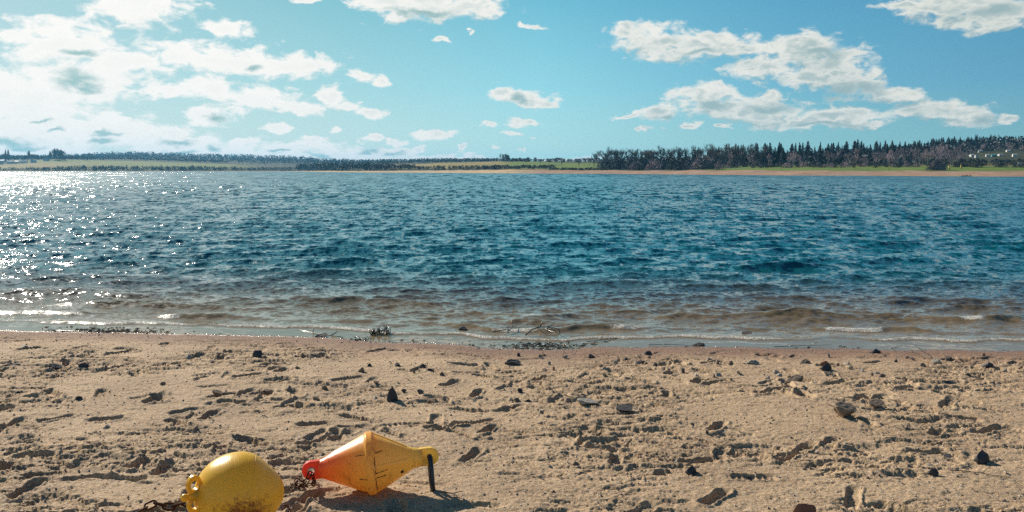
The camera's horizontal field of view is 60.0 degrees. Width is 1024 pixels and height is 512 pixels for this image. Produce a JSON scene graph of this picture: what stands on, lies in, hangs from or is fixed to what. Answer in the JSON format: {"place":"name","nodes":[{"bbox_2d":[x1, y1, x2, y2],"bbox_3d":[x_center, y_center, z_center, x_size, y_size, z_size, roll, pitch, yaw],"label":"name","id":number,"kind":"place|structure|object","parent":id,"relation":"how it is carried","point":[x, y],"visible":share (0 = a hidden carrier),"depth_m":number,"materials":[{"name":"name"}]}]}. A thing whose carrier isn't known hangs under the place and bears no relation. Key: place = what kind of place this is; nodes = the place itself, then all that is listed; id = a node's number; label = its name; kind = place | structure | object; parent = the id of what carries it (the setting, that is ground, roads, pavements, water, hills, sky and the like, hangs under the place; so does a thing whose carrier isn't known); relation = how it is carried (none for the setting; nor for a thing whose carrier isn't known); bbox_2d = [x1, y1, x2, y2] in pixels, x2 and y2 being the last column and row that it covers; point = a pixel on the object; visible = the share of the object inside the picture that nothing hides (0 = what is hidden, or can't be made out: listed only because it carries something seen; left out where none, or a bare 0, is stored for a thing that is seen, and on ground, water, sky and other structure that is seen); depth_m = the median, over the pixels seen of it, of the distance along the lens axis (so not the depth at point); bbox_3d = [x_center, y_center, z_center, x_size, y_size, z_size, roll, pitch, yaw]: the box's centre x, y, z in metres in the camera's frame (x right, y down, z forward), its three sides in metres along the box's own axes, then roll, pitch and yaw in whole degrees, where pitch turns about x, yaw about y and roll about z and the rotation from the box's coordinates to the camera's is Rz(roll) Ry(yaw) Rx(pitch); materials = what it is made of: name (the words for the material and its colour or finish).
{"place":"outdoors","nodes":[
{"label":"outdoors","id":0,"kind":"place"},
{"bbox_2d":[314,333,327,336],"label":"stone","id":1,"kind":"object","parent":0,"point":[322,335],"visible":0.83,"depth_m":9.35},
{"bbox_2d":[0,171,1023,350],"bbox_3d":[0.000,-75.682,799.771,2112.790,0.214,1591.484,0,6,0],"label":"lake water","id":2,"kind":"structure","parent":0,"point":[854,262],"depth_m":17.80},
{"bbox_2d":[350,336,368,340],"bbox_3d":[-1.583,0.856,9.151,0.190,0.046,0.166,0,6,0],"label":"water plant","id":3,"kind":"object","parent":2,"relation":"on","point":[356,339],"visible":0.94,"depth_m":9.17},
{"bbox_2d":[368,324,390,335],"bbox_3d":[-1.413,0.794,9.482,0.257,0.107,0.281,0,6,0],"label":"water plant","id":4,"kind":"object","parent":2,"relation":"in","point":[374,332],"visible":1,"depth_m":9.46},
{"bbox_2d":[525,321,557,335],"bbox_3d":[0.314,0.757,9.477,0.508,0.120,0.126,-4,7,-35],"label":"driftwood stick","id":5,"kind":"object","parent":2,"relation":"in","point":[539,327],"visible":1,"depth_m":9.47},
{"bbox_2d":[536,340,571,345],"bbox_3d":[0.420,0.877,8.943,0.369,0.046,0.189,0,6,0],"label":"water plant","id":6,"kind":"object","parent":2,"relation":"on","point":[555,344],"visible":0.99,"depth_m":8.92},
{"bbox_2d":[648,344,694,345],"bbox_3d":[1.639,0.886,8.870,0.552,0.014,0.034,1,6,8],"label":"driftwood stick","id":7,"kind":"object","parent":2,"relation":"on","point":[667,344],"visible":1,"depth_m":8.89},
{"bbox_2d":[0,329,1023,511],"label":"beach","id":8,"kind":"structure","parent":0,"point":[472,481],"depth_m":5.76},
{"bbox_2d":[0,363,20,367],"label":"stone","id":9,"kind":"object","parent":8,"relation":"on","point":[10,364],"visible":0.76,"depth_m":7.60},
{"bbox_2d":[48,363,62,369],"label":"stone","id":10,"kind":"object","parent":8,"relation":"on","point":[55,366],"visible":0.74,"depth_m":7.54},
{"bbox_2d":[52,326,96,331],"bbox_3d":[-4.738,0.785,9.627,0.607,0.081,0.084,1,6,9],"label":"driftwood stick","id":11,"kind":"object","parent":8,"relation":"on","point":[78,331],"visible":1,"depth_m":9.61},
{"bbox_2d":[78,362,88,366],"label":"stone","id":12,"kind":"object","parent":8,"relation":"on","point":[84,364],"visible":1,"depth_m":7.50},
{"bbox_2d":[137,500,185,511],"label":"rusty chain","id":13,"kind":"object","parent":8,"relation":"on","point":[163,505],"visible":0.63,"depth_m":4.17,"materials":[{"name":"metal"}]},
{"bbox_2d":[212,389,222,394],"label":"stone","id":14,"kind":"object","parent":8,"relation":"on","point":[216,392],"visible":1,"depth_m":6.49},
{"bbox_2d":[180,451,283,511],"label":"ball float","id":15,"kind":"object","parent":8,"relation":"on","point":[241,481],"visible":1,"depth_m":3.80,"materials":[{"name":"yellow plastic"}]},
{"bbox_2d":[252,350,261,356],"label":"stone","id":16,"kind":"object","parent":8,"relation":"on","point":[257,353],"visible":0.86,"depth_m":8.02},
{"bbox_2d":[284,471,311,496],"bbox_3d":[-1.059,1.129,4.438,0.146,0.145,0.194,0,6,0],"label":"rusty chain","id":17,"kind":"object","parent":8,"relation":"on","point":[302,480],"visible":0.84,"depth_m":4.43,"materials":[{"name":"metal"}]},
{"bbox_2d":[291,471,316,488],"bbox_3d":[-1.051,1.117,4.460,0.130,0.118,0.215,-1,6,-12],"label":"rusty chain","id":18,"kind":"object","parent":8,"relation":"on","point":[313,480],"visible":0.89,"depth_m":4.45,"materials":[{"name":"metal"}]},
{"bbox_2d":[302,431,438,494],"bbox_3d":[-0.709,1.041,4.461,0.633,0.314,0.298,-4,7,-33],"label":"cone float","id":19,"kind":"object","parent":8,"relation":"on","point":[370,462],"visible":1,"depth_m":4.38,"materials":[{"name":"orange plastic"}]},
{"bbox_2d":[427,454,434,490],"bbox_3d":[-0.411,1.098,4.497,0.034,0.189,0.100,-1,6,-12],"label":"long steel ring","id":20,"kind":"object","parent":19,"relation":"hanging from","point":[431,473],"visible":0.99,"depth_m":4.46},
{"bbox_2d":[386,386,397,401],"bbox_3d":[-0.862,1.013,6.384,0.087,0.160,0.071,-8,12,-20],"label":"stone","id":21,"kind":"object","parent":8,"relation":"on","point":[392,396],"visible":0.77,"depth_m":6.36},
{"bbox_2d":[441,491,461,497],"bbox_3d":[-0.284,1.175,4.387,0.073,0.032,0.173,-3,6,-29],"label":"driftwood stick","id":22,"kind":"object","parent":8,"relation":"on","point":[452,493],"visible":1,"depth_m":4.41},
{"bbox_2d":[504,359,520,364],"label":"stone","id":23,"kind":"object","parent":8,"relation":"on","point":[513,361],"visible":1,"depth_m":7.77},
{"bbox_2d":[42,326,1003,350],"bbox_3d":[-0.263,0.872,9.032,10.086,0.026,0.746,1,6,8],"label":"strand debris","id":24,"kind":"object","parent":8,"relation":"on","point":[519,343],"visible":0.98,"depth_m":9.06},
{"bbox_2d":[577,398,596,404],"bbox_3d":[0.530,1.044,6.327,0.157,0.061,0.129,4,-1,-18],"label":"stone","id":25,"kind":"object","parent":8,"relation":"on","point":[585,401],"visible":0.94,"depth_m":6.29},
{"bbox_2d":[616,405,632,411],"bbox_3d":[0.778,1.054,6.096,0.116,0.059,0.126,-1,3,21],"label":"stone","id":26,"kind":"object","parent":8,"relation":"on","point":[624,408],"visible":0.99,"depth_m":6.07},
{"bbox_2d":[685,465,696,474],"bbox_3d":[0.952,1.141,4.714,0.070,0.062,0.043,-3,6,-30],"label":"stone","id":27,"kind":"object","parent":8,"relation":"on","point":[690,470],"visible":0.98,"depth_m":4.70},
{"bbox_2d":[746,360,758,363],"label":"stone","id":28,"kind":"object","parent":8,"relation":"on","point":[753,362],"visible":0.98,"depth_m":7.74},
{"bbox_2d":[785,374,803,382],"bbox_3d":[2.263,0.983,7.108,0.159,0.066,0.139,-7,11,6],"label":"stone","id":29,"kind":"object","parent":8,"relation":"on","point":[796,377],"visible":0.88,"depth_m":7.08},
{"bbox_2d":[774,341,817,346],"bbox_3d":[2.894,0.870,8.798,0.614,0.057,0.055,-1,6,-10],"label":"driftwood stick","id":30,"kind":"object","parent":8,"relation":"on","point":[796,346],"visible":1,"depth_m":8.80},
{"bbox_2d":[793,503,815,511],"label":"stone","id":31,"kind":"object","parent":8,"relation":"on","point":[800,507],"visible":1,"depth_m":4.15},
{"bbox_2d":[799,359,809,363],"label":"stone","id":32,"kind":"object","parent":8,"relation":"on","point":[805,361],"visible":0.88,"depth_m":7.82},
{"bbox_2d":[820,363,831,370],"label":"stone","id":33,"kind":"object","parent":8,"relation":"on","point":[827,367],"visible":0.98,"depth_m":7.44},
{"bbox_2d":[833,402,856,417],"bbox_3d":[2.219,1.035,5.923,0.156,0.130,0.152,-6,2,-7],"label":"stone","id":34,"kind":"object","parent":8,"relation":"on","point":[843,409],"visible":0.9,"depth_m":5.88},
{"bbox_2d":[870,349,880,352],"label":"stone","id":35,"kind":"object","parent":8,"relation":"on","point":[875,351],"visible":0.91,"depth_m":8.42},
{"bbox_2d":[867,399,884,407],"bbox_3d":[2.544,1.033,6.208,0.118,0.060,0.110,-7,13,-2],"label":"stone","id":36,"kind":"object","parent":8,"relation":"on","point":[873,403],"visible":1,"depth_m":6.18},
{"bbox_2d":[927,468,938,475],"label":"stone","id":37,"kind":"object","parent":8,"relation":"on","point":[934,472],"visible":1,"depth_m":4.70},
{"bbox_2d":[931,359,941,364],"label":"stone","id":38,"kind":"object","parent":8,"relation":"on","point":[935,361],"visible":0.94,"depth_m":7.81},
{"bbox_2d":[949,464,1010,477],"bbox_3d":[2.515,1.137,4.746,0.325,0.063,0.048,2,6,17],"label":"driftwood stick","id":39,"kind":"object","parent":8,"relation":"on","point":[979,472],"visible":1,"depth_m":4.74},
{"bbox_2d":[973,450,988,463],"bbox_3d":[2.648,1.135,5.003,0.103,0.089,0.064,-4,7,-37],"label":"stone","id":40,"kind":"object","parent":8,"relation":"on","point":[982,457],"visible":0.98,"depth_m":4.98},
{"bbox_2d":[982,362,993,367],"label":"stone","id":41,"kind":"object","parent":8,"relation":"on","point":[988,365],"visible":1,"depth_m":7.72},
{"bbox_2d":[0,142,1023,176],"bbox_3d":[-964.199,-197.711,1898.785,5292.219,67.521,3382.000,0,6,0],"label":"shore","id":42,"kind":"structure","parent":0,"point":[983,170],"depth_m":469.63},
{"bbox_2d":[54,150,65,159],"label":"broad tree","id":43,"kind":"object","parent":42,"relation":"on","point":[58,154],"visible":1,"depth_m":1458.69,"materials":[{"name":"green plant"}]},
{"bbox_2d":[0,165,329,170],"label":"scrub bank","id":44,"kind":"structure","parent":42,"relation":"on","point":[134,168],"depth_m":1176.42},
{"bbox_2d":[0,151,528,164],"bbox_3d":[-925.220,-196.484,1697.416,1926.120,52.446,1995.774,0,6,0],"label":"distant woods","id":45,"kind":"object","parent":42,"relation":"on","point":[250,157],"visible":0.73,"depth_m":1906.26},
{"bbox_2d":[295,162,495,170],"bbox_3d":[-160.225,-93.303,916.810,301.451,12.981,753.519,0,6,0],"label":"scrub thicket","id":46,"kind":"object","parent":42,"relation":"on","point":[347,166],"visible":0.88,"depth_m":726.42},
{"bbox_2d":[601,151,610,160],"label":"bare tree","id":47,"kind":"object","parent":42,"relation":"on","point":[603,157],"visible":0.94,"depth_m":495.40,"materials":[{"name":"grey plant"}]},
{"bbox_2d":[602,158,611,169],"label":"bush","id":48,"kind":"object","parent":42,"relation":"on","point":[607,162],"visible":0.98,"depth_m":445.65,"materials":[{"name":"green plant"}]},
{"bbox_2d":[608,150,623,159],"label":"bare tree","id":49,"kind":"object","parent":42,"relation":"on","point":[611,152],"visible":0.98,"depth_m":458.51,"materials":[{"name":"grey plant"}]},
{"bbox_2d":[611,160,625,169],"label":"bush","id":50,"kind":"object","parent":42,"relation":"on","point":[618,163],"visible":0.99,"depth_m":445.90,"materials":[{"name":"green plant"}]},
{"bbox_2d":[616,158,624,169],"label":"bush","id":51,"kind":"object","parent":42,"relation":"on","point":[620,159],"visible":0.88,"depth_m":447.20,"materials":[{"name":"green plant"}]},
{"bbox_2d":[623,158,631,169],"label":"bush","id":52,"kind":"object","parent":42,"relation":"on","point":[628,162],"visible":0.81,"depth_m":436.78,"materials":[{"name":"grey plant"}]},
{"bbox_2d":[627,161,638,169],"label":"bush","id":53,"kind":"object","parent":42,"relation":"on","point":[633,164],"visible":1,"depth_m":428.16,"materials":[{"name":"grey plant"}]},
{"bbox_2d":[630,151,644,162],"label":"bare tree","id":54,"kind":"object","parent":42,"relation":"on","point":[635,154],"visible":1,"depth_m":443.57,"materials":[{"name":"grey plant"}]},
{"bbox_2d":[638,159,647,169],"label":"bush","id":55,"kind":"object","parent":42,"relation":"on","point":[643,165],"visible":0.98,"depth_m":428.99,"materials":[{"name":"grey plant"}]},
{"bbox_2d":[640,149,651,159],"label":"bare tree","id":56,"kind":"object","parent":42,"relation":"on","point":[646,153],"visible":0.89,"depth_m":443.92,"materials":[{"name":"grey plant"}]},
{"bbox_2d":[648,159,663,169],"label":"bush","id":57,"kind":"object","parent":42,"relation":"on","point":[655,166],"visible":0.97,"depth_m":407.57,"materials":[{"name":"grey plant"}]},
{"bbox_2d":[652,145,664,158],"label":"bare tree","id":58,"kind":"object","parent":42,"relation":"on","point":[660,150],"visible":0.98,"depth_m":434.75,"materials":[{"name":"grey plant"}]},
{"bbox_2d":[660,160,667,169],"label":"bush","id":59,"kind":"object","parent":42,"relation":"on","point":[663,166],"visible":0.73,"depth_m":411.98,"materials":[{"name":"grey plant"}]},
{"bbox_2d":[664,150,673,158],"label":"bare tree","id":60,"kind":"object","parent":42,"relation":"on","point":[668,151],"visible":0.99,"depth_m":427.57,"materials":[{"name":"grey plant"}]},
{"bbox_2d":[666,160,675,169],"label":"bush","id":61,"kind":"object","parent":42,"relation":"on","point":[671,162],"visible":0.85,"depth_m":395.04,"materials":[{"name":"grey plant"}]},
{"bbox_2d":[672,147,681,156],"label":"bare tree","id":62,"kind":"object","parent":42,"relation":"on","point":[679,154],"visible":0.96,"depth_m":440.42,"materials":[{"name":"grey plant"}]},
{"bbox_2d":[672,158,688,169],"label":"bush","id":63,"kind":"object","parent":42,"relation":"on","point":[681,161],"visible":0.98,"depth_m":387.05,"materials":[{"name":"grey plant"}]},
{"bbox_2d":[692,145,698,160],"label":"bare tree","id":64,"kind":"object","parent":42,"relation":"on","point":[694,150],"visible":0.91,"depth_m":430.47,"materials":[{"name":"grey plant"}]},
{"bbox_2d":[693,158,703,169],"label":"bush","id":65,"kind":"object","parent":42,"relation":"on","point":[698,160],"visible":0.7,"depth_m":375.24,"materials":[{"name":"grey plant"}]},
{"bbox_2d":[696,159,709,169],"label":"bush","id":66,"kind":"object","parent":42,"relation":"on","point":[702,162],"visible":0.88,"depth_m":369.92,"materials":[{"name":"grey plant"}]},
{"bbox_2d":[699,144,716,160],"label":"bare tree","id":67,"kind":"object","parent":42,"relation":"on","point":[701,151],"visible":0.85,"depth_m":405.37,"materials":[{"name":"grey plant"}]},
{"bbox_2d":[706,145,719,159],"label":"bare tree","id":68,"kind":"object","parent":42,"relation":"on","point":[714,152],"visible":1,"depth_m":385.60,"materials":[{"name":"grey plant"}]},
{"bbox_2d":[713,161,725,169],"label":"bush","id":69,"kind":"object","parent":42,"relation":"on","point":[718,166],"visible":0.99,"depth_m":357.91,"materials":[{"name":"grey plant"}]},
{"bbox_2d":[715,147,732,162],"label":"bare tree","id":70,"kind":"object","parent":42,"relation":"on","point":[721,154],"visible":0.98,"depth_m":396.23,"materials":[{"name":"grey plant"}]},
{"bbox_2d":[721,143,729,164],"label":"bare tree","id":71,"kind":"object","parent":42,"relation":"on","point":[727,147],"visible":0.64,"depth_m":425.95,"materials":[{"name":"grey plant"}]},
{"bbox_2d":[731,148,740,162],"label":"bare tree","id":72,"kind":"object","parent":42,"relation":"on","point":[735,153],"visible":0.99,"depth_m":392.18,"materials":[{"name":"grey plant"}]},
{"bbox_2d":[739,145,745,164],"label":"conifer","id":73,"kind":"object","parent":42,"relation":"on","point":[743,154],"visible":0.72,"depth_m":425.95,"materials":[{"name":"green plant"}]},
{"bbox_2d":[748,145,756,165],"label":"bare tree","id":74,"kind":"object","parent":42,"relation":"on","point":[750,152],"visible":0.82,"depth_m":400.70,"materials":[{"name":"grey plant"}]},
{"bbox_2d":[743,143,762,163],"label":"bare tree","id":75,"kind":"object","parent":42,"relation":"on","point":[745,151],"visible":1,"depth_m":383.12,"materials":[{"name":"grey plant"}]},
{"bbox_2d":[754,143,759,163],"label":"conifer","id":76,"kind":"object","parent":42,"relation":"on","point":[756,149],"visible":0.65,"depth_m":417.57,"materials":[{"name":"green plant"}]},
{"bbox_2d":[758,143,767,163],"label":"conifer","id":77,"kind":"object","parent":42,"relation":"on","point":[763,159],"visible":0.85,"depth_m":397.36,"materials":[{"name":"green plant"}]},
{"bbox_2d":[758,147,767,161],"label":"bare tree","id":78,"kind":"object","parent":42,"relation":"on","point":[764,152],"visible":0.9,"depth_m":395.76,"materials":[{"name":"grey plant"}]},
{"bbox_2d":[763,143,776,165],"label":"conifer","id":79,"kind":"object","parent":42,"relation":"on","point":[770,150],"visible":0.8,"depth_m":395.07,"materials":[{"name":"green plant"}]},
{"bbox_2d":[772,147,779,164],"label":"conifer","id":80,"kind":"object","parent":42,"relation":"on","point":[774,154],"visible":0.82,"depth_m":394.19,"materials":[{"name":"green plant"}]},
{"bbox_2d":[775,144,780,161],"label":"conifer","id":81,"kind":"object","parent":42,"relation":"on","point":[778,155],"visible":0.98,"depth_m":393.71,"materials":[{"name":"green plant"}]},
{"bbox_2d":[780,147,786,162],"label":"conifer","id":82,"kind":"object","parent":42,"relation":"on","point":[783,158],"visible":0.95,"depth_m":387.92,"materials":[{"name":"green plant"}]},
{"bbox_2d":[787,143,795,164],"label":"conifer","id":83,"kind":"object","parent":42,"relation":"on","point":[791,148],"visible":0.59,"depth_m":419.20,"materials":[{"name":"green plant"}]},
{"bbox_2d":[796,142,802,157],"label":"conifer","id":84,"kind":"object","parent":42,"relation":"on","point":[799,148],"visible":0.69,"depth_m":407.20,"materials":[{"name":"green plant"}]},
{"bbox_2d":[799,141,815,162],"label":"conifer","id":85,"kind":"object","parent":42,"relation":"on","point":[807,147],"visible":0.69,"depth_m":392.79,"materials":[{"name":"green plant"}]},
{"bbox_2d":[602,134,1023,164],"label":"trees","id":86,"kind":"object","parent":42,"relation":"on","point":[990,144],"visible":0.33,"depth_m":446.63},
{"bbox_2d":[816,142,823,161],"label":"conifer","id":87,"kind":"object","parent":42,"relation":"on","point":[820,152],"visible":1,"depth_m":373.88,"materials":[{"name":"green plant"}]},
{"bbox_2d":[822,143,833,163],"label":"conifer","id":88,"kind":"object","parent":42,"relation":"on","point":[828,149],"visible":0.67,"depth_m":379.33,"materials":[{"name":"green plant"}]},
{"bbox_2d":[831,143,836,161],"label":"conifer","id":89,"kind":"object","parent":42,"relation":"on","point":[833,148],"visible":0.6,"depth_m":386.84,"materials":[{"name":"green plant"}]},
{"bbox_2d":[839,146,844,162],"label":"conifer","id":90,"kind":"object","parent":42,"relation":"on","point":[841,160],"visible":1,"depth_m":375.72,"materials":[{"name":"green plant"}]},
{"bbox_2d":[843,141,849,153],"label":"conifer","id":91,"kind":"object","parent":42,"relation":"on","point":[847,147],"visible":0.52,"depth_m":448.56,"materials":[{"name":"green plant"}]},
{"bbox_2d":[852,139,859,159],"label":"conifer","id":92,"kind":"object","parent":42,"relation":"on","point":[857,144],"visible":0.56,"depth_m":400.23,"materials":[{"name":"green plant"}]},
{"bbox_2d":[856,150,863,163],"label":"conifer","id":93,"kind":"object","parent":42,"relation":"on","point":[859,153],"visible":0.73,"depth_m":364.30,"materials":[{"name":"green plant"}]},
{"bbox_2d":[861,143,866,163],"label":"conifer","id":94,"kind":"object","parent":42,"relation":"on","point":[863,148],"visible":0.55,"depth_m":383.52,"materials":[{"name":"green plant"}]},
{"bbox_2d":[866,144,873,160],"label":"conifer","id":95,"kind":"object","parent":42,"relation":"on","point":[869,153],"visible":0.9,"depth_m":365.11,"materials":[{"name":"green plant"}]},
{"bbox_2d":[873,141,878,154],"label":"conifer","id":96,"kind":"object","parent":42,"relation":"on","point":[876,147],"visible":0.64,"depth_m":447.19,"materials":[{"name":"green plant"}]},
{"bbox_2d":[881,144,889,162],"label":"conifer","id":97,"kind":"object","parent":42,"relation":"on","point":[887,149],"visible":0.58,"depth_m":376.68,"materials":[{"name":"green plant"}]},
{"bbox_2d":[903,144,912,161],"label":"conifer","id":98,"kind":"object","parent":42,"relation":"on","point":[907,147],"visible":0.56,"depth_m":366.57,"materials":[{"name":"green plant"}]},
{"bbox_2d":[907,146,923,161],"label":"bare birch","id":99,"kind":"object","parent":42,"relation":"on","point":[911,150],"visible":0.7,"depth_m":357.08,"materials":[{"name":"grey plant"}]},
{"bbox_2d":[914,140,920,159],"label":"conifer","id":100,"kind":"object","parent":42,"relation":"on","point":[919,146],"visible":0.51,"depth_m":377.02,"materials":[{"name":"green plant"}]},
{"bbox_2d":[918,151,933,166],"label":"bare birch","id":101,"kind":"object","parent":42,"relation":"on","point":[930,155],"visible":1,"depth_m":321.49,"materials":[{"name":"grey plant"}]},
{"bbox_2d":[921,146,933,165],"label":"bare birch","id":102,"kind":"object","parent":42,"relation":"on","point":[931,150],"visible":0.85,"depth_m":329.63,"materials":[{"name":"grey plant"}]},
{"bbox_2d":[926,148,941,159],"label":"bare birch","id":103,"kind":"object","parent":42,"relation":"on","point":[934,154],"visible":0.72,"depth_m":335.56,"materials":[{"name":"grey plant"}]},
{"bbox_2d":[925,160,946,170],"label":"willow thicket","id":104,"kind":"object","parent":42,"relation":"on","point":[936,165],"visible":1,"depth_m":281.78,"materials":[{"name":"green plant"}]},
{"bbox_2d":[943,149,958,166],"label":"bare birch","id":105,"kind":"object","parent":42,"relation":"on","point":[947,156],"visible":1,"depth_m":317.00,"materials":[{"name":"grey plant"}]},
{"bbox_2d":[957,158,967,166],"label":"bush","id":106,"kind":"object","parent":42,"relation":"on","point":[963,163],"visible":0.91,"depth_m":313.27,"materials":[{"name":"green plant"}]},
{"bbox_2d":[968,158,985,167],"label":"bush","id":107,"kind":"object","parent":42,"relation":"on","point":[977,160],"visible":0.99,"depth_m":305.64,"materials":[{"name":"green plant"}]},
{"bbox_2d":[994,159,1003,166],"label":"bush","id":108,"kind":"object","parent":42,"relation":"on","point":[998,162],"visible":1,"depth_m":304.92,"materials":[{"name":"green plant"}]},
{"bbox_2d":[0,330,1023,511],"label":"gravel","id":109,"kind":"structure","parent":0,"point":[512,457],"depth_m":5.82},
{"bbox_2d":[0,0,1023,162],"label":"sky","id":110,"kind":"structure","parent":0,"point":[329,79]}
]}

